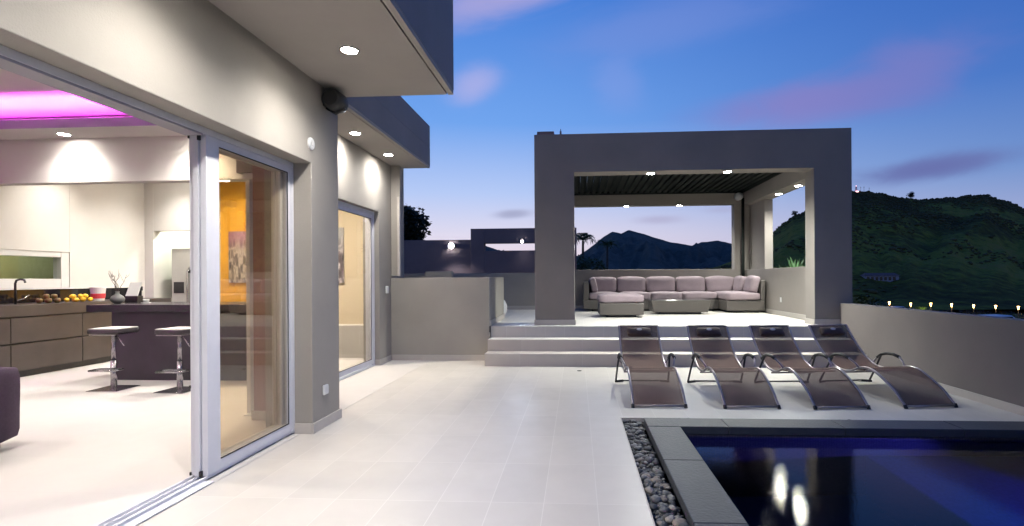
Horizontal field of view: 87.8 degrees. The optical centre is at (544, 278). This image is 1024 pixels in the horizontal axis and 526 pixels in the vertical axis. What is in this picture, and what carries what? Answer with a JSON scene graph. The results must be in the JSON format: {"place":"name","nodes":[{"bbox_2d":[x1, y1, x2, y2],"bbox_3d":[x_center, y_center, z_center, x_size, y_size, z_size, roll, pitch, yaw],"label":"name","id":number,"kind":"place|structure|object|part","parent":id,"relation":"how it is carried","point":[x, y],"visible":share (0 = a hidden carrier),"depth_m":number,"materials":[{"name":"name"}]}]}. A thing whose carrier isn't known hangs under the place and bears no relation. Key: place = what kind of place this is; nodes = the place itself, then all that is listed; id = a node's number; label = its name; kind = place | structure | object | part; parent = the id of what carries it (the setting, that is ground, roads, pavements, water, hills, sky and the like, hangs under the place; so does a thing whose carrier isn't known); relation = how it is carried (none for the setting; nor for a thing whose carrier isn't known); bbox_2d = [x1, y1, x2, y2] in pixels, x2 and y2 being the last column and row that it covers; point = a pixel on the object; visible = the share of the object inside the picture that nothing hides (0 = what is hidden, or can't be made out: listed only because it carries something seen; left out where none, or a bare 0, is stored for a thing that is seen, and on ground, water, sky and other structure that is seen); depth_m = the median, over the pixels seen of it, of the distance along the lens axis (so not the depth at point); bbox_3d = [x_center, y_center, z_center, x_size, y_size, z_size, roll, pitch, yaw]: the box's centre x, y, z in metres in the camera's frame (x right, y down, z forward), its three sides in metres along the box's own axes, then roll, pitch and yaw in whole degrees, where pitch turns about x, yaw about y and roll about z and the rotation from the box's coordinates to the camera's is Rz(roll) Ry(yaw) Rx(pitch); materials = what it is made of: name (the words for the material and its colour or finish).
{"place":"outdoors","nodes":[
{"label":"outdoors","id":0,"kind":"place"},
{"bbox_2d":[0,358,430,525],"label":"floor","id":1,"kind":"structure","parent":0,"point":[73,452],"depth_m":4.51,"materials":[{"name":"tile"}]},
{"bbox_2d":[0,367,19,442],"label":"purple armchair","id":2,"kind":"object","parent":1,"relation":"on","point":[9,402],"visible":1,"depth_m":4.27,"materials":[{"name":"fabric"}]},
{"bbox_2d":[0,286,170,376],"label":"kitchen cabinet","id":3,"kind":"object","parent":1,"relation":"on","point":[40,338],"visible":0.63,"depth_m":7.93,"materials":[{"name":"brown wood"}]},
{"bbox_2d":[14,278,29,303],"bbox_3d":[-7.564,0.189,7.755,0.181,0.373,0.189,0,0,3],"label":"kitchen tap","id":4,"kind":"object","parent":3,"relation":"on","point":[15,290],"visible":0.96,"depth_m":7.67,"materials":[{"name":"silver metal"}]},
{"bbox_2d":[35,298,42,303],"bbox_3d":[-7.502,0.336,7.891,0.082,0.076,0.082,3,1,22],"label":"apple","id":5,"kind":"object","parent":3,"relation":"on","point":[38,300],"visible":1,"depth_m":7.87,"materials":[{"name":"brown food"}]},
{"bbox_2d":[45,298,51,302],"bbox_3d":[-7.427,0.336,7.967,0.082,0.076,0.082,0,19,-5],"label":"apple","id":6,"kind":"object","parent":3,"relation":"on","point":[48,300],"visible":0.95,"depth_m":7.94,"materials":[{"name":"brown food"}]},
{"bbox_2d":[54,298,60,302],"bbox_3d":[-7.410,0.336,8.086,0.082,0.076,0.082,0,-14,-18],"label":"apple","id":7,"kind":"object","parent":3,"relation":"on","point":[57,300],"visible":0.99,"depth_m":8.06,"materials":[{"name":"brown food"}]},
{"bbox_2d":[89,287,106,300],"bbox_3d":[-7.406,0.260,8.817,0.224,0.228,0.222,0,0,3],"label":"printed tub","id":8,"kind":"object","parent":3,"relation":"on","point":[97,293],"visible":0.94,"depth_m":8.74,"materials":[{"name":"white plastic"}]},
{"bbox_2d":[86,326,140,391],"bbox_3d":[-5.380,0.998,6.635,0.380,0.767,0.391,0,0,1],"label":"bar stool","id":9,"kind":"object","parent":1,"relation":"on","point":[113,332],"visible":1,"depth_m":6.61,"materials":[{"name":"metal"}]},
{"bbox_2d":[86,302,246,380],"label":"kitchen island","id":10,"kind":"structure","parent":1,"relation":"on","point":[145,352],"depth_m":7.19,"materials":[{"name":"wood"}]},
{"bbox_2d":[108,273,128,303],"bbox_3d":[-6.015,0.116,7.525,0.241,0.489,0.232,0,0,-37],"label":"branch vase","id":11,"kind":"object","parent":10,"relation":"on","point":[117,297],"visible":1,"depth_m":7.49,"materials":[{"name":"grey ceramic"}]},
{"bbox_2d":[125,282,142,302],"bbox_3d":[-6.090,0.211,7.885,0.200,0.300,0.100,0,0,3],"label":"desk calendar","id":12,"kind":"object","parent":10,"relation":"on","point":[132,293],"visible":0.98,"depth_m":7.86,"materials":[{"name":"white paper"}]},
{"bbox_2d":[153,327,190,393],"bbox_3d":[-4.476,0.992,6.519,0.380,0.767,0.391,0,0,6],"label":"bar stool","id":13,"kind":"object","parent":1,"relation":"on","point":[180,333],"visible":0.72,"depth_m":6.46,"materials":[{"name":"metal"}]},
{"bbox_2d":[172,249,189,301],"bbox_3d":[-6.853,0.391,10.807,0.960,1.960,0.860,0,0,3],"label":"fridge","id":14,"kind":"object","parent":1,"relation":"on","point":[180,275],"visible":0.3,"depth_m":10.47,"materials":[{"name":"metal"}]},
{"bbox_3d":[-7.146,0.380,10.494,0.408,1.925,0.038,0,0,3],"label":"door","id":15,"kind":"part","parent":14,"relation":"part of","materials":[{"name":"metal"}]},
{"bbox_2d":[0,0,453,525],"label":"house","id":16,"kind":"structure","parent":1,"relation":"on","point":[193,126],"depth_m":4.67,"materials":[{"name":"paint"}]},
{"bbox_2d":[0,249,73,289],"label":"window","id":17,"kind":"structure","parent":16,"relation":"in","point":[60,280],"depth_m":8.38,"materials":[{"name":"white plastic"}]},
{"bbox_2d":[56,132,71,135],"bbox_3d":[-5.942,-1.780,6.573,0.152,0.006,0.152,0,0,3],"label":"downlight","id":18,"kind":"object","parent":16,"relation":"attached to","point":[63,134],"visible":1,"depth_m":6.58,"materials":[{"name":"silver metal"}]},
{"bbox_2d":[0,45,294,525],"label":"sliding door","id":19,"kind":"structure","parent":16,"relation":"in","point":[208,459],"depth_m":3.59,"materials":[{"name":"white metal"}]},
{"bbox_2d":[228,231,245,282],"bbox_3d":[-5.690,-0.406,10.149,0.690,0.980,0.030,0,0,3],"label":"wall picture","id":20,"kind":"object","parent":16,"relation":"attached to","point":[237,254],"depth_m":10.14,"materials":[{"name":"multicoloured"}]},
{"bbox_2d":[243,173,374,415],"bbox_3d":[-2.825,0.161,6.814,0.150,2.407,3.098,0,0,3],"label":"sliding door","id":21,"kind":"structure","parent":16,"relation":"in","point":[369,215],"depth_m":7.28,"materials":[{"name":"white metal"}]},
{"bbox_2d":[307,137,314,149],"bbox_3d":[-2.035,-1.178,4.652,0.024,0.109,0.110,0,0,3],"label":"round wall sensor","id":22,"kind":"object","parent":16,"relation":"attached to","point":[310,143],"visible":1,"depth_m":4.63,"materials":[{"name":"white plastic"}]},
{"bbox_2d":[323,384,328,394],"bbox_3d":[-2.007,1.022,4.881,0.026,0.090,0.084,0,0,3],"label":"wall socket","id":23,"kind":"object","parent":16,"relation":"attached to","point":[325,389],"depth_m":4.86,"materials":[{"name":"white plastic"}]},
{"bbox_2d":[321,88,348,114],"bbox_3d":[-1.936,-1.621,4.914,0.194,0.220,0.225,0,0,3],"label":"wall speaker","id":24,"kind":"object","parent":16,"relation":"attached to","point":[335,101],"depth_m":4.82,"materials":[{"name":"black plastic"}]},
{"bbox_2d":[338,228,343,282],"bbox_3d":[-3.968,-0.406,9.443,0.835,0.980,0.030,0,0,3],"label":"wall picture","id":25,"kind":"object","parent":16,"relation":"attached to","point":[341,252],"depth_m":9.41,"materials":[{"name":"multicoloured"}]},
{"bbox_2d":[339,46,359,54],"bbox_3d":[-1.504,-1.757,4.098,0.152,0.006,0.152,0,0,3],"label":"downlight","id":26,"kind":"object","parent":16,"relation":"attached to","point":[350,50],"visible":1,"depth_m":4.10,"materials":[{"name":"silver metal"}]},
{"bbox_2d":[349,132,360,134],"bbox_3d":[-2.456,-1.881,6.902,0.152,0.006,0.152,0,0,3],"label":"downlight","id":27,"kind":"object","parent":16,"relation":"attached to","point":[355,133],"visible":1,"depth_m":6.90,"materials":[{"name":"silver metal"}]},
{"bbox_2d":[391,277,504,359],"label":"wall","id":28,"kind":"structure","parent":1,"relation":"on","point":[444,318],"depth_m":8.83,"materials":[{"name":"paint"}]},
{"bbox_2d":[339,309,812,357],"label":"terrace","id":29,"kind":"structure","parent":0,"point":[520,323],"depth_m":9.12,"materials":[{"name":"tile"}]},
{"bbox_2d":[404,271,452,277],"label":"planter wall","id":30,"kind":"structure","parent":29,"relation":"on","point":[437,274],"depth_m":10.61,"materials":[{"name":"paint"}]},
{"bbox_2d":[504,300,506,313],"bbox_3d":[-0.977,0.595,10.860,0.430,0.400,0.430,0,0,3],"label":"egg lamp","id":31,"kind":"object","parent":29,"relation":"on","point":[505,307],"visible":0.11,"depth_m":10.76,"materials":[{"name":"white ceramic"}]},
{"bbox_2d":[597,293,643,316],"bbox_3d":[1.555,0.542,10.925,0.904,0.474,0.833,0,0,3],"label":"wicker ottoman","id":32,"kind":"object","parent":29,"relation":"on","point":[620,305],"visible":1,"depth_m":10.53,"materials":[{"name":"grey wicker"}]},
{"bbox_2d":[583,275,764,312],"bbox_3d":[2.916,0.356,12.538,3.990,0.829,1.535,0,0,3],"label":"sectional sofa","id":33,"kind":"object","parent":29,"relation":"on","point":[740,294],"visible":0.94,"depth_m":12.60,"materials":[{"name":"fabric"}]},
{"bbox_2d":[647,299,710,313],"bbox_3d":[2.931,0.616,11.694,1.254,0.308,0.752,0,0,3],"label":"wicker coffee table","id":34,"kind":"object","parent":29,"relation":"on","point":[678,306],"visible":0.99,"depth_m":11.34,"materials":[{"name":"grey wicker"}]},
{"bbox_2d":[534,128,851,324],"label":"pavilion","id":35,"kind":"structure","parent":29,"relation":"on","point":[688,168],"depth_m":8.95,"materials":[{"name":"paint"}]},
{"bbox_2d":[537,131,553,134],"bbox_3d":[0.028,-2.459,9.164,0.290,0.066,0.300,0,0,3],"label":"roof box","id":36,"kind":"object","parent":35,"relation":"on","point":[545,133],"visible":0.49,"depth_m":9.02,"materials":[{"name":"paint"}]},
{"bbox_2d":[778,258,804,267],"bbox_3d":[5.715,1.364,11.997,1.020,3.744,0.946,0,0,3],"label":"agave plant","id":37,"kind":"object","parent":29,"relation":"on","point":[793,265],"visible":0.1,"depth_m":12.02,"materials":[{"name":"green plant"}]},
{"bbox_2d":[139,360,1023,525],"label":"terrace","id":38,"kind":"structure","parent":0,"point":[455,443],"depth_m":4.14,"materials":[{"name":"tile"}]},
{"bbox_2d":[620,417,655,525],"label":"terrace edge strip","id":39,"kind":"object","parent":38,"relation":"on","point":[639,419],"visible":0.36,"depth_m":3.97,"materials":[{"name":"tile"}]},
{"bbox_2d":[615,325,687,407],"bbox_3d":[1.234,0.993,6.370,0.702,0.717,1.772,0,0,3],"label":"sun lounger","id":40,"kind":"object","parent":38,"relation":"on","point":[654,380],"visible":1,"depth_m":6.04,"materials":[{"name":"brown fabric"}]},
{"bbox_2d":[623,424,680,519],"bbox_3d":[2.438,1.435,1.234,3.860,0.080,7.560,0,0,3],"label":"pebble bed","id":41,"kind":"object","parent":38,"relation":"in","point":[645,431],"depth_m":4.94,"materials":[{"name":"stone"}]},
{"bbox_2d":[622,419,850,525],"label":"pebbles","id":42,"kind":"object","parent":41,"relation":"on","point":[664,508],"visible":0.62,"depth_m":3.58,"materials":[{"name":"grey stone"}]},
{"bbox_2d":[686,325,780,408],"bbox_3d":[2.159,0.987,6.303,0.702,0.717,1.772,0,0,2],"label":"sun lounger","id":43,"kind":"object","parent":38,"relation":"on","point":[714,353],"visible":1,"depth_m":6.00,"materials":[{"name":"grey fabric"}]},
{"bbox_2d":[748,325,870,409],"bbox_3d":[3.015,0.982,6.260,0.702,0.717,1.772,0,0,0],"label":"sun lounger","id":44,"kind":"object","parent":38,"relation":"on","point":[777,349],"visible":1,"depth_m":5.96,"materials":[{"name":"grey fabric"}]},
{"bbox_2d":[644,418,1023,525],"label":"swimming pool","id":45,"kind":"structure","parent":38,"relation":"in","point":[699,493],"depth_m":4.52,"materials":[{"name":"tile"}]},
{"bbox_2d":[688,437,1023,525],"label":"pool water","id":46,"kind":"structure","parent":45,"relation":"in","point":[766,481],"depth_m":3.62,"materials":[{"name":"blue liquid"}]},
{"bbox_2d":[808,324,957,408],"bbox_3d":[3.881,0.977,6.290,0.702,0.717,1.771,0,0,-5],"label":"sun lounger","id":47,"kind":"object","parent":38,"relation":"on","point":[908,385],"visible":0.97,"depth_m":6.01,"materials":[{"name":"grey fabric"}]},
{"bbox_2d":[486,230,731,269],"bbox_3d":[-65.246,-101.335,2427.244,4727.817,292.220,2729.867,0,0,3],"label":"mountain","id":48,"kind":"structure","parent":0,"point":[637,251],"depth_m":1760.74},
{"bbox_2d":[401,0,1023,255],"label":"sky","id":49,"kind":"structure","parent":0,"point":[929,93],"materials":[{"name":"blue"}]},
{"bbox_2d":[708,192,1023,309],"bbox_3d":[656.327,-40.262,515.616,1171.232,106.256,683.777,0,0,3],"label":"hill","id":50,"kind":"structure","parent":0,"point":[957,280],"depth_m":333.42,"materials":[{"name":"green plant"}]},
{"bbox_2d":[705,190,1023,301],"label":"scrub","id":51,"kind":"object","parent":50,"relation":"on","point":[868,205],"visible":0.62,"depth_m":466.84,"materials":[{"name":"green plant"}]},
{"bbox_2d":[860,273,899,281],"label":"hillside house","id":52,"kind":"structure","parent":50,"relation":"on","point":[889,277],"depth_m":268.76,"materials":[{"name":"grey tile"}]},
{"bbox_2d":[906,191,914,197],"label":"hilltop tree","id":53,"kind":"object","parent":50,"relation":"on","point":[911,194],"visible":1,"depth_m":556.96,"materials":[{"name":"green plant"}]},
{"bbox_2d":[931,309,1023,318],"bbox_3d":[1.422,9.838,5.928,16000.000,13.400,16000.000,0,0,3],"label":"ground","id":54,"kind":"structure","parent":0,"point":[1002,310],"depth_m":238.13,"materials":[{"name":"green plant"}]},
{"bbox_2d":[0,255,52,288],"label":"garden screen","id":55,"kind":"object","parent":54,"relation":"on","point":[18,267],"depth_m":8.98,"materials":[{"name":"plant"}]},
{"bbox_2d":[404,203,431,239],"bbox_3d":[-8.634,-0.208,27.271,5.898,7.232,3.870,0,0,3],"label":"broadleaf tree","id":56,"kind":"object","parent":54,"relation":"on","point":[416,224],"visible":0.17,"depth_m":26.50,"materials":[{"name":"green plant"}]},
{"bbox_2d":[404,228,576,273],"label":"boundary wall","id":57,"kind":"structure","parent":54,"relation":"on","point":[472,255],"depth_m":19.09,"materials":[{"name":"paint"}]},
{"bbox_2d":[453,273,534,308],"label":"garden wall","id":58,"kind":"structure","parent":54,"relation":"on","point":[519,290],"depth_m":13.57,"materials":[{"name":"paint"}]},
{"bbox_2d":[577,254,591,269],"bbox_3d":[2.625,0.668,38.032,1.717,4.816,1.712,0,0,3],"label":"garden shrub","id":59,"kind":"object","parent":54,"relation":"on","point":[580,265],"visible":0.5,"depth_m":37.79,"materials":[{"name":"green plant"}]},
{"bbox_2d":[576,233,595,267],"bbox_3d":[2.872,0.451,39.965,2.247,7.770,2.317,0,0,3],"label":"palm tree","id":60,"kind":"object","parent":54,"relation":"on","point":[583,238],"visible":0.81,"depth_m":39.86,"materials":[{"name":"green plant"}]},
{"bbox_2d":[583,257,606,269],"bbox_3d":[3.459,0.938,35.991,1.657,4.726,1.589,0,0,3],"label":"garden shrub","id":61,"kind":"object","parent":54,"relation":"on","point":[597,265],"visible":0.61,"depth_m":35.83,"materials":[{"name":"green plant"}]},
{"bbox_2d":[595,240,619,269],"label":"palm tree","id":62,"kind":"object","parent":54,"relation":"on","point":[608,243],"visible":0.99,"depth_m":45.90,"materials":[{"name":"green plant"}]},
{"bbox_2d":[484,337,866,367],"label":"steps","id":63,"kind":"structure","parent":54,"relation":"on","point":[562,351],"depth_m":8.23,"materials":[{"name":"tile"}]},
{"bbox_2d":[852,294,876,305],"bbox_3d":[8.385,1.867,13.989,0.790,2.900,0.811,0,0,3],"label":"garden shrub","id":64,"kind":"object","parent":54,"relation":"on","point":[858,299],"visible":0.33,"depth_m":13.88,"materials":[{"name":"green plant"}]},
{"bbox_2d":[868,298,889,306],"bbox_3d":[12.523,2.239,19.985,1.037,3.064,1.065,0,0,3],"label":"garden shrub","id":65,"kind":"object","parent":54,"relation":"on","point":[882,303],"visible":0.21,"depth_m":19.92,"materials":[{"name":"green plant"}]},
{"bbox_2d":[914,306,927,309],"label":"lit bush","id":66,"kind":"object","parent":54,"relation":"on","point":[917,307],"visible":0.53,"depth_m":79.68,"materials":[{"name":"green plant"}]},
{"bbox_2d":[840,303,1023,415],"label":"terrace wall","id":67,"kind":"structure","parent":54,"relation":"on","point":[978,358],"depth_m":6.06,"materials":[{"name":"paint"}]},
{"bbox_2d":[959,309,977,314],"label":"road shrub","id":68,"kind":"object","parent":54,"relation":"on","point":[969,312],"visible":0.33,"depth_m":96.05,"materials":[{"name":"green plant"}]},
{"bbox_2d":[975,310,991,314],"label":"road shrub","id":69,"kind":"object","parent":54,"relation":"on","point":[982,312],"visible":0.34,"depth_m":96.17,"materials":[{"name":"green plant"}]},
{"bbox_2d":[983,314,1014,317],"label":"parked car","id":70,"kind":"object","parent":54,"relation":"on","point":[1007,316],"visible":0.03,"depth_m":45.36,"materials":[{"name":"blue paint"}]},
{"bbox_2d":[992,311,1016,317],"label":"road shrub","id":71,"kind":"object","parent":54,"relation":"on","point":[996,312],"visible":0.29,"depth_m":95.93,"materials":[{"name":"green plant"}]}
]}

